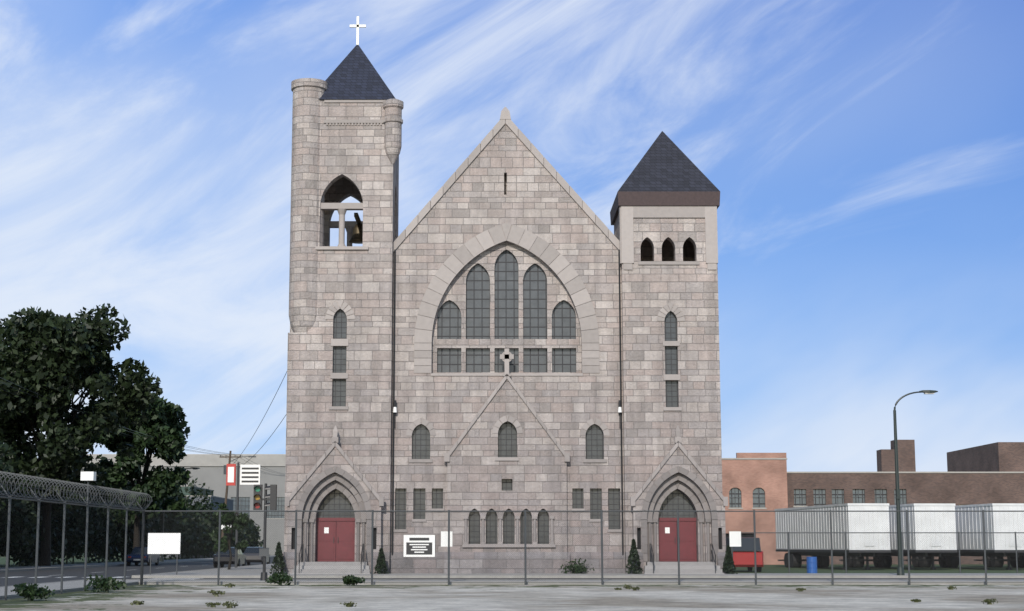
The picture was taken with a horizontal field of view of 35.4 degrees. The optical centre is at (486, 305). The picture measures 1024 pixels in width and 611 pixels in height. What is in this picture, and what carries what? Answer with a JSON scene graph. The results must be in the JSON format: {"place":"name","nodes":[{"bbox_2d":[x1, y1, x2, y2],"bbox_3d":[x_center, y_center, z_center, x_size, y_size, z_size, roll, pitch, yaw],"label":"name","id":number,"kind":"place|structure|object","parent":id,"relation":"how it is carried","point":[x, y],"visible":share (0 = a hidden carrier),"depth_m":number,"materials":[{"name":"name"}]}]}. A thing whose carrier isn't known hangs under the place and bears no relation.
{"place":"outdoors","nodes":[
{"label":"outdoors","id":0,"kind":"place"},
{"bbox_2d":[78,486,212,555],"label":"building windows","id":1,"kind":"structure","parent":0,"point":[189,487],"depth_m":235.74,"materials":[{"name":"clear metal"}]},
{"bbox_2d":[167,564,279,572],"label":"sidewalk","id":2,"kind":"structure","parent":0,"point":[256,568],"depth_m":92.21,"materials":[{"name":"concrete"}]},
{"bbox_2d":[226,462,260,567],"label":"sign","id":3,"kind":"object","parent":2,"relation":"on","point":[250,474],"visible":0.86,"depth_m":104.39,"materials":[{"name":"white"}]},
{"bbox_2d":[284,100,398,561],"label":"church tower","id":4,"kind":"structure","parent":0,"point":[355,162],"depth_m":84.32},
{"bbox_2d":[289,78,327,332],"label":"corner turret","id":5,"kind":"object","parent":4,"relation":"attached to","point":[304,216],"visible":0.84,"depth_m":85.20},
{"bbox_2d":[320,203,362,245],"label":"church belfry columns","id":6,"kind":"structure","parent":4,"relation":"attached to","point":[342,224],"depth_m":85.41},
{"bbox_2d":[319,45,395,99],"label":"tower roof","id":7,"kind":"structure","parent":4,"relation":"on","point":[354,75],"depth_m":87.09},
{"bbox_2d":[350,16,365,44],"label":"cross","id":8,"kind":"object","parent":7,"relation":"on","point":[357,26],"visible":1,"depth_m":89.59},
{"bbox_2d":[383,99,403,163],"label":"corner turret","id":9,"kind":"object","parent":4,"relation":"attached to","point":[393,120],"visible":1,"depth_m":85.60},
{"bbox_2d":[292,250,721,548],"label":"windows","id":10,"kind":"structure","parent":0,"point":[506,306],"depth_m":85.03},
{"bbox_2d":[390,120,624,551],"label":"church facade wall","id":11,"kind":"structure","parent":0,"point":[505,176],"depth_m":84.92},
{"bbox_2d":[404,535,434,556],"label":"church sign","id":12,"kind":"object","parent":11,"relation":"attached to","point":[425,541],"visible":0.95,"depth_m":82.90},
{"bbox_2d":[447,379,566,551],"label":"gabled entrance bay","id":13,"kind":"object","parent":11,"relation":"attached to","point":[477,473],"visible":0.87,"depth_m":83.30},
{"bbox_2d":[392,250,623,555],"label":"downspouts","id":14,"kind":"object","parent":11,"relation":"attached to","point":[620,414],"visible":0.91,"depth_m":84.07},
{"bbox_2d":[297,466,717,561],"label":"portal arches","id":15,"kind":"structure","parent":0,"point":[362,517],"depth_m":82.63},
{"bbox_2d":[0,555,1023,610],"bbox_3d":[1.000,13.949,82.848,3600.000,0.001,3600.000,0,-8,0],"label":"ground","id":16,"kind":"structure","parent":0,"point":[568,598],"depth_m":47.31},
{"bbox_2d":[11,583,54,600],"bbox_3d":[-12.777,8.097,45.317,1.204,0.548,0.995,0,-8,0],"label":"shrub","id":17,"kind":"object","parent":16,"relation":"on","point":[31,591],"visible":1,"depth_m":45.20,"materials":[{"name":"green plant"}]},
{"bbox_2d":[0,581,138,599],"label":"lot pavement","id":18,"kind":"structure","parent":16,"relation":"on","point":[57,587],"depth_m":55.03,"materials":[{"name":"concrete"}]},
{"bbox_2d":[0,471,152,599],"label":"chain-link fence","id":19,"kind":"object","parent":16,"relation":"on","point":[63,501],"visible":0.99,"depth_m":52.38,"materials":[{"name":"grey"}]},
{"bbox_2d":[80,472,95,504],"bbox_3d":[-13.700,6.292,55.126,0.440,1.150,0.400,0,-8,0],"label":"floodlight","id":20,"kind":"object","parent":19,"relation":"on","point":[88,476],"visible":1,"depth_m":55.00,"materials":[{"name":"grey"}]},
{"bbox_2d":[0,303,162,565],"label":"tree","id":21,"kind":"object","parent":16,"relation":"on","point":[63,360],"visible":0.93,"depth_m":111.17,"materials":[{"name":"green plant"}]},
{"bbox_2d":[84,574,126,592],"bbox_3d":[-12.723,9.229,53.313,1.444,0.680,1.380,0,-8,0],"label":"shrub","id":22,"kind":"object","parent":16,"relation":"on","point":[106,584],"visible":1,"depth_m":53.16,"materials":[{"name":"green plant"}]},
{"bbox_2d":[79,384,190,548],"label":"tree","id":23,"kind":"object","parent":16,"relation":"on","point":[165,425],"visible":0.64,"depth_m":140.03,"materials":[{"name":"green plant"}]},
{"bbox_2d":[0,555,274,571],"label":"road","id":24,"kind":"structure","parent":16,"relation":"on","point":[26,568],"depth_m":115.07,"materials":[{"name":"asphalt"}]},
{"bbox_2d":[148,533,180,574],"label":"blank sign board","id":25,"kind":"object","parent":16,"relation":"on","point":[164,546],"visible":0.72,"depth_m":79.05,"materials":[{"name":"white paint"}]},
{"bbox_2d":[160,467,199,561],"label":"street lamp","id":26,"kind":"object","parent":16,"relation":"on","point":[162,557],"visible":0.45,"depth_m":143.66,"materials":[{"name":"metal"}]},
{"bbox_2d":[81,454,285,554],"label":"pale building","id":27,"kind":"structure","parent":16,"relation":"on","point":[212,478],"depth_m":267.40,"materials":[{"name":"grey concrete"}]},
{"bbox_2d":[86,455,285,465],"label":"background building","id":28,"kind":"structure","parent":27,"relation":"attached to","point":[217,460],"depth_m":267.92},
{"bbox_2d":[160,495,233,557],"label":"grey building","id":29,"kind":"structure","parent":16,"relation":"on","point":[219,500],"depth_m":203.32,"materials":[{"name":"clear glass"}]},
{"bbox_2d":[214,518,241,546],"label":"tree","id":30,"kind":"object","parent":16,"relation":"on","point":[233,538],"visible":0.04,"depth_m":203.67,"materials":[{"name":"green plant"}]},
{"bbox_2d":[219,600,239,607],"bbox_3d":[-6.391,7.454,40.044,0.518,0.210,0.429,0,-8,0],"label":"weed","id":31,"kind":"object","parent":16,"relation":"on","point":[229,605],"visible":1,"depth_m":40.04,"materials":[{"name":"green plant"}]},
{"bbox_2d":[209,502,249,569],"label":"tree","id":32,"kind":"object","parent":16,"relation":"on","point":[237,521],"visible":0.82,"depth_m":95.82,"materials":[{"name":"green plant"}]},
{"bbox_2d":[220,451,255,537],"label":"utility pole","id":33,"kind":"object","parent":16,"relation":"on","point":[226,492],"visible":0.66,"depth_m":176.96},
{"bbox_2d":[0,372,286,475],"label":"utility wires","id":34,"kind":"object","parent":33,"relation":"attached to","point":[159,438],"visible":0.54,"depth_m":131.52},
{"bbox_2d":[231,522,254,552],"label":"tree","id":35,"kind":"object","parent":16,"relation":"on","point":[246,529],"visible":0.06,"depth_m":213.26,"materials":[{"name":"green plant"}]},
{"bbox_2d":[233,527,252,550],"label":"tree","id":36,"kind":"object","parent":16,"relation":"on","point":[249,538],"visible":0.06,"depth_m":210.08,"materials":[{"name":"green plant"}]},
{"bbox_2d":[244,520,262,549],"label":"tree","id":37,"kind":"object","parent":16,"relation":"on","point":[254,533],"visible":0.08,"depth_m":219.76,"materials":[{"name":"green plant"}]},
{"bbox_2d":[253,483,276,579],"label":"traffic light","id":38,"kind":"object","parent":16,"relation":"on","point":[258,498],"visible":0.97,"depth_m":66.61,"materials":[{"name":"black metal"}]},
{"bbox_2d":[269,542,285,573],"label":"conical shrub","id":39,"kind":"object","parent":16,"relation":"on","point":[279,561],"visible":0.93,"depth_m":81.20,"materials":[{"name":"green plant"}]},
{"bbox_2d":[265,570,292,585],"bbox_3d":[-8.018,10.552,62.156,1.098,0.603,1.196,4,-9,-23],"label":"shrub","id":40,"kind":"object","parent":16,"relation":"on","point":[280,577],"visible":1,"depth_m":62.02,"materials":[{"name":"green plant"}]},
{"bbox_2d":[290,562,370,573],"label":"church steps","id":41,"kind":"structure","parent":16,"relation":"on","point":[334,567],"depth_m":80.94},
{"bbox_2d":[298,544,363,572],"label":"stair handrails","id":42,"kind":"object","parent":41,"relation":"on","point":[362,557],"visible":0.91,"depth_m":80.83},
{"bbox_2d":[287,447,381,568],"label":"portal arch","id":43,"kind":"structure","parent":16,"relation":"on","point":[334,457],"depth_m":82.55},
{"bbox_2d":[316,518,354,561],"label":"church door","id":44,"kind":"structure","parent":43,"relation":"in","point":[331,541],"depth_m":83.30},
{"bbox_2d":[342,574,364,585],"bbox_3d":[-5.189,10.690,62.545,0.912,0.445,0.876,0,-8,0],"label":"shrub","id":45,"kind":"object","parent":16,"relation":"on","point":[351,580],"visible":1,"depth_m":62.38,"materials":[{"name":"green plant"}]},
{"bbox_2d":[374,548,388,573],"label":"conical shrub","id":46,"kind":"object","parent":16,"relation":"on","point":[380,566],"visible":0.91,"depth_m":81.17,"materials":[{"name":"green plant"}]},
{"bbox_2d":[280,552,727,573],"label":"stone foundation","id":47,"kind":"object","parent":16,"relation":"on","point":[481,560],"depth_m":82.56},
{"bbox_2d":[285,100,727,546],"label":"stone trim","id":48,"kind":"structure","parent":16,"relation":"on","point":[624,244],"depth_m":84.87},
{"bbox_2d":[349,213,362,243],"bbox_3d":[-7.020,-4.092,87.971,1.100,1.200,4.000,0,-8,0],"label":"church bell","id":49,"kind":"object","parent":48,"relation":"attached to","point":[357,236],"visible":0.8,"depth_m":87.72,"materials":[{"name":"brown metal"}]},
{"bbox_2d":[66,579,1023,584],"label":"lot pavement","id":50,"kind":"structure","parent":16,"relation":"on","point":[597,580],"depth_m":64.16,"materials":[{"name":"concrete"}]},
{"bbox_2d":[560,558,594,573],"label":"shrub","id":51,"kind":"object","parent":16,"relation":"on","point":[579,568],"visible":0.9,"depth_m":81.82,"materials":[{"name":"green plant"}]},
{"bbox_2d":[143,510,1023,584],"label":"chain-link fence","id":52,"kind":"object","parent":16,"relation":"on","point":[601,547],"visible":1,"depth_m":63.87,"materials":[{"name":"grey"}]},
{"bbox_2d":[441,531,740,546],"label":"signs","id":53,"kind":"object","parent":52,"relation":"attached to","point":[736,535],"visible":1,"depth_m":63.94,"materials":[{"name":"white paint"}]},
{"bbox_2d":[626,539,642,573],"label":"conical shrub","id":54,"kind":"object","parent":16,"relation":"on","point":[633,552],"visible":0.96,"depth_m":81.21,"materials":[{"name":"green plant"}]},
{"bbox_2d":[632,447,725,573],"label":"portal arch","id":55,"kind":"structure","parent":16,"relation":"on","point":[678,457],"depth_m":82.53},
{"bbox_2d":[658,518,696,561],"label":"church door","id":56,"kind":"structure","parent":55,"relation":"in","point":[671,546],"depth_m":83.30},
{"bbox_2d":[644,561,723,573],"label":"church steps","id":57,"kind":"structure","parent":16,"relation":"on","point":[672,568],"depth_m":80.94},
{"bbox_2d":[650,544,715,572],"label":"handrails","id":58,"kind":"object","parent":57,"relation":"on","point":[651,559],"visible":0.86,"depth_m":80.89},
{"bbox_2d":[722,545,737,573],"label":"conical shrub","id":59,"kind":"object","parent":16,"relation":"on","point":[728,562],"visible":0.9,"depth_m":81.18,"materials":[{"name":"green plant"}]},
{"bbox_2d":[893,390,937,574],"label":"street lamp","id":60,"kind":"object","parent":16,"relation":"on","point":[900,568],"visible":0.92,"depth_m":78.09,"materials":[{"name":"metal"}]},
{"bbox_2d":[981,598,997,604],"bbox_3d":[13.322,7.847,42.579,0.438,0.166,0.366,-5,-10,29],"label":"weed","id":61,"kind":"object","parent":16,"relation":"on","point":[989,601],"visible":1,"depth_m":42.51,"materials":[{"name":"green plant"}]},
{"bbox_2d":[0,557,1023,586],"bbox_3d":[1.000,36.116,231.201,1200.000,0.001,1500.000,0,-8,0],"label":"road asphalt","id":62,"kind":"structure","parent":0,"point":[164,567],"depth_m":86.02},
{"bbox_2d":[126,547,159,565],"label":"car","id":63,"kind":"object","parent":62,"relation":"on","point":[155,559],"visible":0.83,"depth_m":123.35,"materials":[{"name":"blue paint"}]},
{"bbox_2d":[213,547,245,567],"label":"car","id":64,"kind":"object","parent":62,"relation":"on","point":[226,556],"visible":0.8,"depth_m":112.68,"materials":[{"name":"grey paint"}]},
{"bbox_2d":[243,547,269,564],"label":"car","id":65,"kind":"object","parent":62,"relation":"on","point":[253,554],"visible":0.56,"depth_m":125.64,"materials":[{"name":"grey paint"}]},
{"bbox_2d":[0,558,1023,572],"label":"road","id":66,"kind":"structure","parent":0,"point":[978,568],"depth_m":102.74,"materials":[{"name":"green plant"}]},
{"bbox_2d":[0,428,17,478],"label":"tree","id":67,"kind":"object","parent":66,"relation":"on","point":[9,448],"visible":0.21,"depth_m":108.32,"materials":[{"name":"green plant"}]},
{"bbox_2d":[0,440,19,512],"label":"hedge","id":68,"kind":"object","parent":66,"relation":"on","point":[5,467],"visible":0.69,"depth_m":101.02,"materials":[{"name":"green plant"}]},
{"bbox_2d":[0,471,20,543],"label":"hedge","id":69,"kind":"object","parent":66,"relation":"on","point":[5,513],"visible":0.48,"depth_m":103.55,"materials":[{"name":"green plant"}]},
{"bbox_2d":[0,468,37,554],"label":"hedge","id":70,"kind":"object","parent":66,"relation":"on","point":[23,535],"visible":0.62,"depth_m":106.21,"materials":[{"name":"green plant"}]},
{"bbox_2d":[0,443,42,554],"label":"hedge","id":71,"kind":"object","parent":66,"relation":"on","point":[18,492],"visible":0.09,"depth_m":108.03,"materials":[{"name":"green plant"}]},
{"bbox_2d":[4,504,51,566],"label":"hedge","id":72,"kind":"object","parent":66,"relation":"on","point":[19,557],"visible":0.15,"depth_m":113.38,"materials":[{"name":"green plant"}]},
{"bbox_2d":[13,517,57,565],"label":"hedge","id":73,"kind":"object","parent":66,"relation":"on","point":[20,563],"visible":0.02,"depth_m":116.88,"materials":[{"name":"green plant"}]},
{"bbox_2d":[10,512,61,565],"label":"hedge","id":74,"kind":"object","parent":66,"relation":"on","point":[52,546],"visible":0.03,"depth_m":120.73,"materials":[{"name":"green plant"}]},
{"bbox_2d":[25,509,82,564],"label":"hedge","id":75,"kind":"object","parent":66,"relation":"on","point":[57,533],"visible":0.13,"depth_m":123.78,"materials":[{"name":"green plant"}]},
{"bbox_2d":[35,451,92,558],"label":"tree","id":76,"kind":"object","parent":66,"relation":"on","point":[82,510],"depth_m":126.28,"materials":[{"name":"green plant"}]},
{"bbox_2d":[32,507,96,564],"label":"hedge","id":77,"kind":"object","parent":66,"relation":"on","point":[76,550],"visible":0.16,"depth_m":126.69,"materials":[{"name":"green plant"}]},
{"bbox_2d":[27,446,107,556],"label":"tree","id":78,"kind":"object","parent":66,"relation":"on","point":[99,456],"depth_m":137.69,"materials":[{"name":"green plant"}]},
{"bbox_2d":[66,500,106,563],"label":"hedge","id":79,"kind":"object","parent":66,"relation":"on","point":[96,531],"visible":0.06,"depth_m":130.68,"materials":[{"name":"green plant"}]},
{"bbox_2d":[64,508,113,562],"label":"hedge","id":80,"kind":"object","parent":66,"relation":"on","point":[100,544],"visible":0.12,"depth_m":134.50,"materials":[{"name":"green plant"}]},
{"bbox_2d":[72,499,116,563],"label":"hedge","id":81,"kind":"object","parent":66,"relation":"on","point":[96,540],"visible":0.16,"depth_m":133.08,"materials":[{"name":"green plant"}]},
{"bbox_2d":[74,520,130,561],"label":"hedge","id":82,"kind":"object","parent":66,"relation":"on","point":[118,531],"visible":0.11,"depth_m":142.88,"materials":[{"name":"green plant"}]},
{"bbox_2d":[84,504,120,562],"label":"hedge","id":83,"kind":"object","parent":66,"relation":"on","point":[112,543],"visible":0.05,"depth_m":140.09,"materials":[{"name":"green plant"}]},
{"bbox_2d":[86,458,147,561],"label":"tree","id":84,"kind":"object","parent":66,"relation":"on","point":[128,484],"visible":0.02,"depth_m":148.20,"materials":[{"name":"green plant"}]},
{"bbox_2d":[109,493,140,561],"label":"hedge","id":85,"kind":"object","parent":66,"relation":"on","point":[129,531],"visible":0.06,"depth_m":145.16,"materials":[{"name":"green plant"}]},
{"bbox_2d":[109,521,151,561],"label":"hedge","id":86,"kind":"object","parent":66,"relation":"on","point":[130,547],"visible":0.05,"depth_m":149.26,"materials":[{"name":"green plant"}]},
{"bbox_2d":[116,513,159,558],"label":"hedge","id":87,"kind":"object","parent":66,"relation":"on","point":[152,526],"visible":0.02,"depth_m":153.53,"materials":[{"name":"green plant"}]},
{"bbox_2d":[124,480,177,521],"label":"understorey","id":88,"kind":"object","parent":66,"relation":"on","point":[160,502],"visible":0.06,"depth_m":159.72,"materials":[{"name":"green plant"}]},
{"bbox_2d":[144,508,170,546],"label":"hedge","id":89,"kind":"object","parent":66,"relation":"on","point":[160,525],"visible":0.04,"depth_m":156.69,"materials":[{"name":"green plant"}]},
{"bbox_2d":[154,519,173,556],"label":"tree","id":90,"kind":"object","parent":66,"relation":"on","point":[171,530],"visible":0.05,"depth_m":159.56,"materials":[{"name":"green plant"}]},
{"bbox_2d":[161,508,187,559],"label":"hedge","id":91,"kind":"object","parent":66,"relation":"on","point":[172,521],"visible":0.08,"depth_m":163.61,"materials":[{"name":"green plant"}]},
{"bbox_2d":[165,487,189,532],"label":"understorey","id":92,"kind":"object","parent":66,"relation":"on","point":[178,494],"visible":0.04,"depth_m":173.82,"materials":[{"name":"green plant"}]},
{"bbox_2d":[173,513,199,558],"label":"hedge","id":93,"kind":"object","parent":66,"relation":"on","point":[190,536],"visible":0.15,"depth_m":176.00,"materials":[{"name":"green plant"}]},
{"bbox_2d":[170,504,208,558],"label":"hedge","id":94,"kind":"object","parent":66,"relation":"on","point":[189,508],"visible":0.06,"depth_m":182.56,"materials":[{"name":"green plant"}]},
{"bbox_2d":[180,514,210,558],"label":"hedge","id":95,"kind":"object","parent":66,"relation":"on","point":[198,531],"visible":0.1,"depth_m":179.52,"materials":[{"name":"green plant"}]},
{"bbox_2d":[178,514,218,558],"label":"hedge","id":96,"kind":"object","parent":66,"relation":"on","point":[210,546],"visible":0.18,"depth_m":186.56,"materials":[{"name":"green plant"}]},
{"bbox_2d":[180,478,220,552],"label":"understorey","id":97,"kind":"object","parent":66,"relation":"on","point":[192,492],"visible":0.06,"depth_m":191.83,"materials":[{"name":"green plant"}]},
{"bbox_2d":[187,503,214,544],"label":"hedge","id":98,"kind":"object","parent":66,"relation":"on","point":[206,516],"visible":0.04,"depth_m":189.41,"materials":[{"name":"green plant"}]},
{"bbox_2d":[726,538,763,571],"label":"truck","id":99,"kind":"object","parent":66,"relation":"on","point":[746,559],"visible":0.43,"depth_m":92.25,"materials":[{"name":"red paint"}]},
{"bbox_2d":[722,458,787,564],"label":"salmon brick building","id":100,"kind":"structure","parent":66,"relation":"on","point":[755,484],"depth_m":129.22,"materials":[{"name":"orange brick"}]},
{"bbox_2d":[736,453,785,457],"bbox_3d":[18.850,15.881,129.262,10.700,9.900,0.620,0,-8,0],"label":"parapet","id":101,"kind":"structure","parent":100,"relation":"on","point":[760,455],"depth_m":129.61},
{"bbox_2d":[806,557,816,572],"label":"blue barrel","id":102,"kind":"object","parent":66,"relation":"on","point":[813,566],"visible":0.81,"depth_m":88.62,"materials":[{"name":"blue"}]},
{"bbox_2d":[775,503,890,569],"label":"semi trailer","id":103,"kind":"object","parent":66,"relation":"on","point":[797,526],"visible":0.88,"depth_m":101.90,"materials":[{"name":"metal"}]},
{"bbox_2d":[731,532,1023,572],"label":"chain-link fence","id":104,"kind":"object","parent":66,"relation":"on","point":[846,557],"visible":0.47,"depth_m":83.83,"materials":[{"name":"grey"}]},
{"bbox_2d":[839,503,957,569],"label":"semi trailer","id":105,"kind":"object","parent":66,"relation":"on","point":[929,526],"visible":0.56,"depth_m":99.61,"materials":[{"name":"metal"}]},
{"bbox_2d":[787,472,1023,563],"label":"dark brick building","id":106,"kind":"structure","parent":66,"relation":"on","point":[805,489],"depth_m":131.26,"materials":[{"name":"brown brick"}]},
{"bbox_2d":[876,440,1023,471],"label":"rooftop structures","id":107,"kind":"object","parent":106,"relation":"on","point":[1001,457],"visible":0.67,"depth_m":132.76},
{"bbox_2d":[904,503,1023,569],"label":"semi trailer","id":108,"kind":"object","parent":66,"relation":"on","point":[988,519],"visible":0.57,"depth_m":100.52,"materials":[{"name":"metal"}]},
{"bbox_2d":[974,553,1023,567],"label":"semi trailer","id":109,"kind":"object","parent":66,"relation":"on","point":[1020,560],"visible":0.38,"depth_m":110.89,"materials":[{"name":"metal"}]},
{"bbox_2d":[0,0,1023,471],"label":"sky","id":110,"kind":"structure","parent":0,"point":[864,158],"materials":[{"name":"blue"}]},
{"bbox_2d":[132,573,1023,577],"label":"sidewalk","id":111,"kind":"structure","parent":0,"point":[605,575],"depth_m":76.48,"materials":[{"name":"concrete"}]},
{"bbox_2d":[614,213,722,570],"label":"church tower","id":112,"kind":"structure","parent":0,"point":[649,292],"depth_m":84.13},
{"bbox_2d":[610,131,719,224],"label":"tower roof","id":113,"kind":"structure","parent":112,"relation":"on","point":[666,171],"depth_m":85.70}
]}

